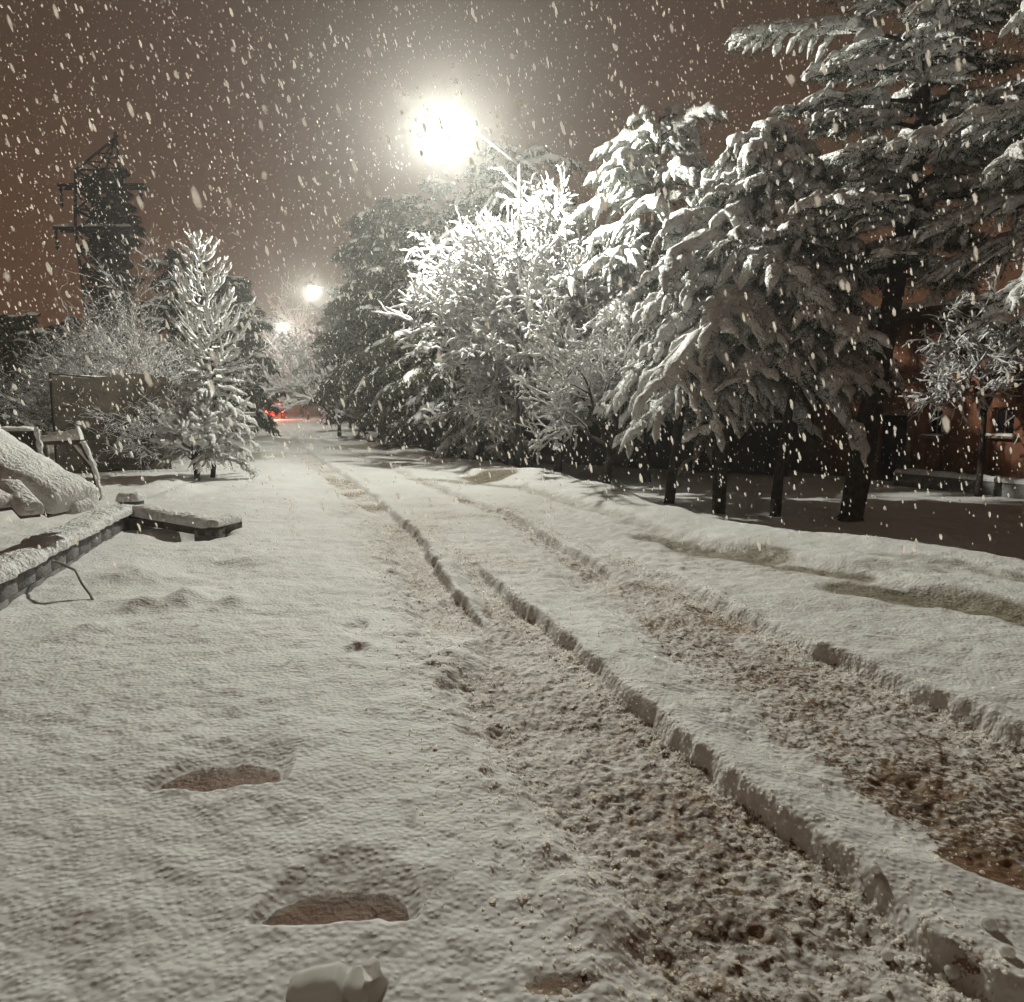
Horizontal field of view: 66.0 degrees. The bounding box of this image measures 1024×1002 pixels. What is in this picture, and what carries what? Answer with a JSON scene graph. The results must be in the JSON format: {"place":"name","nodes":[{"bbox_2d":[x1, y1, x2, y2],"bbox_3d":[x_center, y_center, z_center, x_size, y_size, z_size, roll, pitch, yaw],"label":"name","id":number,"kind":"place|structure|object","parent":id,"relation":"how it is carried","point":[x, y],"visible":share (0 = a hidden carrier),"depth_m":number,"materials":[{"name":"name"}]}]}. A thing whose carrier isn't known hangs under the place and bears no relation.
{"place":"outdoors","nodes":[
{"label":"outdoors","id":0,"kind":"place"},
{"bbox_2d":[0,407,1023,1001],"bbox_3d":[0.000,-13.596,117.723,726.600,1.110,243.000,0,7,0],"label":"ground","id":1,"kind":"structure","parent":0,"point":[152,709],"depth_m":4.17,"materials":[{"name":"white snow"}]},
{"bbox_2d":[1,426,41,452],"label":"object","id":2,"kind":"structure","parent":1,"relation":"on","point":[17,432],"depth_m":13.37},
{"bbox_2d":[0,326,47,434],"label":"pine tree","id":3,"kind":"object","parent":1,"relation":"on","point":[2,419],"visible":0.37,"depth_m":29.60,"materials":[{"name":"green plant"}]},
{"bbox_2d":[0,312,65,431],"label":"pine tree","id":4,"kind":"object","parent":1,"relation":"on","point":[7,349],"visible":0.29,"depth_m":36.36,"materials":[{"name":"green plant"}]},
{"bbox_2d":[12,315,97,421],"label":"pine tree","id":5,"kind":"object","parent":1,"relation":"on","point":[61,331],"visible":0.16,"depth_m":43.79,"materials":[{"name":"green plant"}]},
{"bbox_2d":[0,504,132,610],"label":"retaining wall","id":6,"kind":"structure","parent":1,"relation":"on","point":[23,570],"depth_m":7.40,"materials":[{"name":"grey concrete"}]},
{"bbox_2d":[0,479,43,518],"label":"snowy plank","id":7,"kind":"object","parent":6,"relation":"on","point":[21,509],"visible":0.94,"depth_m":6.83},
{"bbox_2d":[0,489,12,511],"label":"snowy plank","id":8,"kind":"object","parent":7,"relation":"on","point":[4,498],"visible":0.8,"depth_m":6.75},
{"bbox_2d":[34,426,104,499],"bbox_3d":[-6.366,-0.521,10.951,1.113,1.048,0.684,3,8,23],"label":"trestle","id":9,"kind":"object","parent":1,"relation":"on","point":[81,450],"visible":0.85,"depth_m":10.95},
{"bbox_2d":[51,559,93,599],"bbox_3d":[-3.756,0.680,6.737,0.908,0.264,0.056,6,9,39],"label":"cable","id":10,"kind":"object","parent":1,"relation":"on","point":[78,577],"visible":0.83,"depth_m":6.69,"materials":[{"name":"plastic"}]},
{"bbox_2d":[0,286,171,434],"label":"bare tree","id":11,"kind":"object","parent":1,"relation":"on","point":[38,388],"visible":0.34,"depth_m":21.78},
{"bbox_2d":[52,132,149,375],"bbox_3d":[-20.076,-10.474,38.999,4.533,14.789,1.878,0,7,0],"label":"lattice pylon","id":12,"kind":"object","parent":1,"relation":"on","point":[75,228],"visible":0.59,"depth_m":38.24,"materials":[{"name":"metal"}]},
{"bbox_2d":[49,372,171,473],"bbox_3d":[-9.203,-1.759,18.193,2.459,2.362,0.114,-6,9,-38],"label":"fence","id":13,"kind":"object","parent":1,"relation":"on","point":[67,393],"visible":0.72,"depth_m":18.04,"materials":[{"name":"metal"}]},
{"bbox_2d":[77,166,147,374],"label":"poplar tree","id":14,"kind":"object","parent":1,"relation":"on","point":[122,264],"visible":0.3,"depth_m":39.22,"materials":[{"name":"green plant"}]},
{"bbox_2d":[32,334,219,471],"bbox_3d":[-8.815,-2.127,18.361,4.147,3.608,3.247,0,7,0],"label":"bare shrub","id":15,"kind":"object","parent":1,"relation":"on","point":[150,448],"visible":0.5,"depth_m":18.07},
{"bbox_2d":[115,491,145,504],"bbox_3d":[-5.167,0.147,10.700,0.320,0.563,0.263,0,7,0],"label":"concrete block","id":16,"kind":"object","parent":1,"relation":"on","point":[137,497],"depth_m":10.57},
{"bbox_2d":[126,518,155,529],"bbox_3d":[-4.731,0.334,10.020,0.320,0.240,0.250,0,7,0],"label":"concrete block","id":17,"kind":"object","parent":1,"relation":"on","point":[131,523],"depth_m":9.89,"materials":[{"name":"grey concrete"}]},
{"bbox_2d":[129,504,214,535],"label":"snowy beam","id":18,"kind":"structure","parent":17,"relation":"on","point":[179,521],"depth_m":9.66,"materials":[{"name":"white snow"}]},
{"bbox_2d":[33,218,279,412],"bbox_3d":[-9.332,-4.262,21.120,6.198,6.567,5.821,2,7,16],"label":"bare tree","id":19,"kind":"object","parent":1,"relation":"on","point":[131,369],"visible":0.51,"depth_m":20.82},
{"bbox_2d":[118,247,230,415],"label":"pine tree","id":20,"kind":"object","parent":1,"relation":"on","point":[171,253],"visible":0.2,"depth_m":35.71,"materials":[{"name":"green plant"}]},
{"bbox_2d":[147,383,250,478],"bbox_3d":[-6.585,-1.425,16.307,1.720,2.088,2.021,2,8,19],"label":"frosted shrub","id":21,"kind":"object","parent":1,"relation":"on","point":[213,421],"visible":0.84,"depth_m":16.11,"materials":[{"name":"white plant"}]},
{"bbox_2d":[148,308,259,396],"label":"bare tree","id":22,"kind":"object","parent":1,"relation":"on","point":[178,356],"depth_m":91.76,"materials":[{"name":"white plant"}]},
{"bbox_2d":[194,528,224,540],"bbox_3d":[-3.672,0.436,9.579,0.300,0.200,0.220,0,7,0],"label":"concrete block","id":23,"kind":"object","parent":1,"relation":"on","point":[220,533],"depth_m":9.47,"materials":[{"name":"grey concrete"}]},
{"bbox_2d":[158,229,262,478],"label":"young tree","id":24,"kind":"object","parent":1,"relation":"on","point":[229,447],"visible":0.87,"depth_m":16.34,"materials":[{"name":"white plant"}]},
{"bbox_2d":[187,318,241,373],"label":"pine tree","id":25,"kind":"object","parent":1,"relation":"on","point":[192,357],"depth_m":64.58,"materials":[{"name":"green plant"}]},
{"bbox_2d":[207,514,242,535],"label":"snowy beam","id":26,"kind":"structure","parent":1,"relation":"on","point":[229,523],"depth_m":9.70,"materials":[{"name":"white snow"}]},
{"bbox_2d":[223,412,256,440],"bbox_3d":[-11.318,-3.049,32.196,1.700,1.204,0.106,-1,7,-6],"label":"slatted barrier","id":27,"kind":"object","parent":1,"relation":"on","point":[252,427],"visible":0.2,"depth_m":32.20,"materials":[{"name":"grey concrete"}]},
{"bbox_2d":[196,272,291,437],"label":"pine tree","id":28,"kind":"object","parent":1,"relation":"on","point":[240,284],"visible":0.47,"depth_m":36.27,"materials":[{"name":"green plant"}]},
{"bbox_2d":[260,311,308,405],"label":"pine tree","id":29,"kind":"object","parent":1,"relation":"on","point":[270,318],"visible":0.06,"depth_m":101.43,"materials":[{"name":"green plant"}]},
{"bbox_2d":[241,270,329,416],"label":"bare tree","id":30,"kind":"object","parent":1,"relation":"on","point":[285,331],"visible":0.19,"depth_m":82.31,"materials":[{"name":"white plant"}]},
{"bbox_2d":[278,321,308,419],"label":"street lamp","id":31,"kind":"object","parent":1,"relation":"on","point":[281,322],"visible":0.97,"depth_m":71.61,"materials":[{"name":"metal"}]},
{"bbox_2d":[302,283,351,423],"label":"pine tree","id":32,"kind":"object","parent":1,"relation":"on","point":[322,413],"visible":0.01,"depth_m":59.30,"materials":[{"name":"green plant"}]},
{"bbox_2d":[0,0,1023,406],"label":"sky","id":33,"kind":"structure","parent":0,"point":[322,96],"depth_m":221.75,"materials":[{"name":"brown"}]},
{"bbox_2d":[0,0,1023,595],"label":"falling snow","id":34,"kind":"structure","parent":0,"point":[440,122],"depth_m":6.23,"materials":[{"name":"white snow"}]},
{"bbox_2d":[251,408,1023,1001],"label":"road","id":35,"kind":"structure","parent":0,"point":[359,884],"depth_m":3.69,"materials":[{"name":"white snow"}]},
{"bbox_2d":[265,403,284,418],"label":"parked car","id":36,"kind":"object","parent":35,"relation":"on","point":[283,417],"visible":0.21,"depth_m":74.58,"materials":[{"name":"red paint"}]},
{"bbox_2d":[286,956,388,1001],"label":"snow lump","id":37,"kind":"object","parent":35,"relation":"on","point":[367,980],"visible":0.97,"depth_m":2.15,"materials":[{"name":"white snow"}]},
{"bbox_2d":[630,897,637,905],"bbox_3d":[0.421,1.380,2.713,0.030,0.026,0.030,0,7,0],"label":"snow clod","id":38,"kind":"object","parent":35,"relation":"on","point":[633,900],"visible":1,"depth_m":2.70,"materials":[{"name":"white snow"}]},
{"bbox_2d":[316,515,1023,1001],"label":"snow crumbs","id":39,"kind":"object","parent":35,"relation":"on","point":[754,943],"visible":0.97,"depth_m":3.31,"materials":[{"name":"white snow"}]},
{"bbox_2d":[694,783,700,789],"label":"snow clod","id":40,"kind":"object","parent":35,"relation":"on","point":[697,786],"visible":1,"depth_m":3.54,"materials":[{"name":"white snow"}]},
{"bbox_2d":[774,899,782,906],"bbox_3d":[0.917,1.387,2.714,0.030,0.025,0.030,0,7,0],"label":"snow clod","id":41,"kind":"object","parent":35,"relation":"on","point":[778,902],"visible":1,"depth_m":2.71,"materials":[{"name":"white snow"}]},
{"bbox_2d":[854,922,866,934],"bbox_3d":[1.150,1.410,2.597,0.040,0.035,0.040,0,7,0],"label":"snow clod","id":42,"kind":"object","parent":35,"relation":"on","point":[860,928],"visible":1,"depth_m":2.58,"materials":[{"name":"white snow"}]},
{"bbox_2d":[870,864,880,873],"bbox_3d":[1.270,1.286,2.752,0.035,0.030,0.036,0,7,0],"label":"snow clod","id":43,"kind":"object","parent":35,"relation":"on","point":[875,868],"visible":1,"depth_m":2.74,"materials":[{"name":"white snow"}]},
{"bbox_2d":[881,949,892,960],"bbox_3d":[1.165,1.411,2.446,0.036,0.030,0.035,0,7,0],"label":"snow clod","id":44,"kind":"object","parent":35,"relation":"on","point":[887,954],"visible":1,"depth_m":2.44,"materials":[{"name":"white snow"}]},
{"bbox_2d":[944,964,959,979],"bbox_3d":[1.335,1.427,2.389,0.045,0.038,0.045,0,7,0],"label":"snow clod","id":45,"kind":"object","parent":35,"relation":"on","point":[951,971],"visible":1,"depth_m":2.38,"materials":[{"name":"white snow"}]},
{"bbox_2d":[980,916,998,931],"bbox_3d":[1.502,1.330,2.478,0.050,0.042,0.050,0,7,0],"label":"snow clod","id":46,"kind":"object","parent":35,"relation":"on","point":[989,923],"visible":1,"depth_m":2.46,"materials":[{"name":"white snow"}]},
{"bbox_2d":[998,944,1015,958],"bbox_3d":[1.471,1.338,2.340,0.045,0.039,0.045,0,7,0],"label":"snow clod","id":47,"kind":"object","parent":35,"relation":"on","point":[1007,950],"visible":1,"depth_m":2.33,"materials":[{"name":"white snow"}]},
{"bbox_2d":[299,417,1023,560],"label":"yard","id":48,"kind":"structure","parent":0,"point":[954,523],"depth_m":15.43,"materials":[{"name":"grey snow"}]},
{"bbox_2d":[256,286,388,436],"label":"frosted tree","id":49,"kind":"object","parent":48,"relation":"on","point":[301,385],"visible":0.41,"depth_m":36.58,"materials":[{"name":"white plant"}]},
{"bbox_2d":[306,283,351,428],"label":"street lamp","id":50,"kind":"object","parent":48,"relation":"on","point":[311,285],"visible":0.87,"depth_m":46.52,"materials":[{"name":"metal"}]},
{"bbox_2d":[312,266,375,429],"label":"pine tree","id":51,"kind":"object","parent":48,"relation":"on","point":[348,276],"visible":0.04,"depth_m":43.72,"materials":[{"name":"green plant"}]},
{"bbox_2d":[320,216,405,437],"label":"pine tree","id":52,"kind":"object","parent":48,"relation":"on","point":[342,354],"visible":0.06,"depth_m":35.56,"materials":[{"name":"green plant"}]},
{"bbox_2d":[307,192,449,437],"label":"pine tree","id":53,"kind":"object","parent":48,"relation":"on","point":[365,234],"visible":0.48,"depth_m":31.52,"materials":[{"name":"green plant"}]},
{"bbox_2d":[376,278,498,453],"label":"pine tree","id":54,"kind":"object","parent":48,"relation":"on","point":[433,383],"visible":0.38,"depth_m":25.98,"materials":[{"name":"green plant"}]},
{"bbox_2d":[374,177,530,416],"bbox_3d":[-1.295,-6.987,31.997,8.118,11.644,7.455,-4,8,-28],"label":"pine tree","id":55,"kind":"object","parent":48,"relation":"on","point":[441,188],"visible":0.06,"depth_m":30.41,"materials":[{"name":"white plant"}]},
{"bbox_2d":[428,109,522,467],"bbox_3d":[-0.763,-4.599,18.043,2.382,7.908,0.300,-4,8,-31],"label":"street lamp","id":56,"kind":"object","parent":48,"relation":"on","point":[447,118],"visible":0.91,"depth_m":18.42,"materials":[{"name":"metal"}]},
{"bbox_2d":[430,367,538,467],"bbox_3d":[-0.710,-2.240,22.633,3.428,3.472,3.427,0,7,0],"label":"shrub","id":57,"kind":"object","parent":48,"relation":"on","point":[458,446],"visible":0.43,"depth_m":21.89,"materials":[{"name":"green plant"}]},
{"bbox_2d":[424,141,587,398],"bbox_3d":[0.119,-7.702,30.521,8.588,11.643,8.756,3,8,25],"label":"pine tree","id":58,"kind":"object","parent":48,"relation":"on","point":[527,157],"visible":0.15,"depth_m":28.60,"materials":[{"name":"white plant"}]},
{"bbox_2d":[371,163,663,472],"bbox_3d":[1.004,-4.933,21.125,8.206,8.676,8.473,2,7,16],"label":"frosted tree","id":59,"kind":"object","parent":48,"relation":"on","point":[496,314],"visible":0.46,"depth_m":19.04,"materials":[{"name":"white plant"}]},
{"bbox_2d":[504,269,653,484],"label":"bare tree","id":60,"kind":"object","parent":48,"relation":"on","point":[579,387],"visible":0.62,"depth_m":15.71,"materials":[{"name":"white plant"}]},
{"bbox_2d":[523,232,654,436],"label":"pine tree","id":61,"kind":"object","parent":48,"relation":"on","point":[528,368],"visible":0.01,"depth_m":26.66,"materials":[{"name":"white plant"}]},
{"bbox_2d":[396,417,787,475],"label":"boundary wall","id":62,"kind":"structure","parent":48,"relation":"on","point":[766,452],"depth_m":23.46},
{"bbox_2d":[530,100,758,482],"bbox_3d":[3.457,-4.945,19.114,6.218,9.200,5.480,0,7,0],"label":"pine tree","id":63,"kind":"object","parent":48,"relation":"on","point":[644,200],"visible":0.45,"depth_m":18.48,"materials":[{"name":"white plant"}]},
{"bbox_2d":[609,237,781,503],"bbox_3d":[3.785,-2.937,15.734,3.847,6.088,3.420,0,7,0],"label":"pine tree","id":64,"kind":"object","parent":48,"relation":"on","point":[670,491],"visible":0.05,"depth_m":15.69,"materials":[{"name":"white plant"}]},
{"bbox_2d":[677,190,805,476],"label":"pine tree","id":65,"kind":"object","parent":48,"relation":"on","point":[697,452],"visible":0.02,"depth_m":21.65,"materials":[{"name":"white plant"}]},
{"bbox_2d":[583,117,913,513],"bbox_3d":[4.030,-3.134,13.731,5.504,6.937,4.786,0,7,0],"label":"pine tree","id":66,"kind":"object","parent":48,"relation":"on","point":[680,267],"visible":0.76,"depth_m":12.87,"materials":[{"name":"white plant"}]},
{"bbox_2d":[687,190,912,516],"bbox_3d":[4.757,-2.518,13.656,4.011,5.763,4.315,0,7,0],"label":"pine tree","id":67,"kind":"object","parent":48,"relation":"on","point":[871,338],"visible":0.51,"depth_m":12.48,"materials":[{"name":"white plant"}]},
{"bbox_2d":[692,0,1023,521],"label":"pine tree","id":68,"kind":"object","parent":48,"relation":"on","point":[869,199],"visible":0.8,"depth_m":12.32,"materials":[{"name":"green plant"}]},
{"bbox_2d":[774,292,1023,480],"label":"house","id":69,"kind":"structure","parent":48,"relation":"on","point":[925,435],"depth_m":19.22,"materials":[{"name":"red brick"}]},
{"bbox_2d":[880,415,906,480],"bbox_3d":[9.842,-1.308,20.213,0.125,1.769,0.838,-3,8,-26],"label":"door","id":70,"kind":"structure","parent":69,"relation":"in","point":[889,441],"depth_m":20.27,"materials":[{"name":"black paint"}]},
{"bbox_2d":[919,409,943,438],"bbox_3d":[10.235,-1.873,19.083,0.302,0.703,0.578,-3,8,-26],"label":"window","id":71,"kind":"structure","parent":69,"relation":"in","point":[936,431],"depth_m":19.14,"materials":[{"name":"glass"}]},
{"bbox_2d":[986,407,1016,438],"bbox_3d":[10.964,-1.743,17.587,0.302,0.692,0.673,-3,8,-26],"label":"window","id":72,"kind":"structure","parent":69,"relation":"in","point":[1002,415],"depth_m":17.64,"materials":[{"name":"glass"}]},
{"bbox_2d":[874,0,1023,346],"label":"pine tree","id":73,"kind":"object","parent":48,"relation":"on","point":[993,201],"visible":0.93,"depth_m":10.79,"materials":[{"name":"white plant"}]},
{"bbox_2d":[893,468,1023,498],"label":"planter wall","id":74,"kind":"structure","parent":48,"relation":"on","point":[913,477],"depth_m":17.90,"materials":[{"name":"grey concrete"}]},
{"bbox_2d":[898,257,1023,496],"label":"bare tree","id":75,"kind":"object","parent":48,"relation":"on","point":[994,384],"visible":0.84,"depth_m":16.53,"materials":[{"name":"white plant"}]},
{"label":"snowy plank","id":76,"kind":"object","parent":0,"visible":0},
{"bbox_2d":[0,430,99,517],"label":"snow pile","id":77,"kind":"object","parent":76,"relation":"on","point":[45,483],"visible":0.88,"depth_m":7.40,"materials":[{"name":"white snow"}]},
{"bbox_2d":[66,498,95,513],"bbox_3d":[-4.247,0.037,7.614,0.303,0.140,0.305,1,7,10],"label":"snow lump","id":78,"kind":"object","parent":77,"relation":"on","point":[81,506],"visible":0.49,"depth_m":7.54,"materials":[{"name":"white snow"}]}
]}

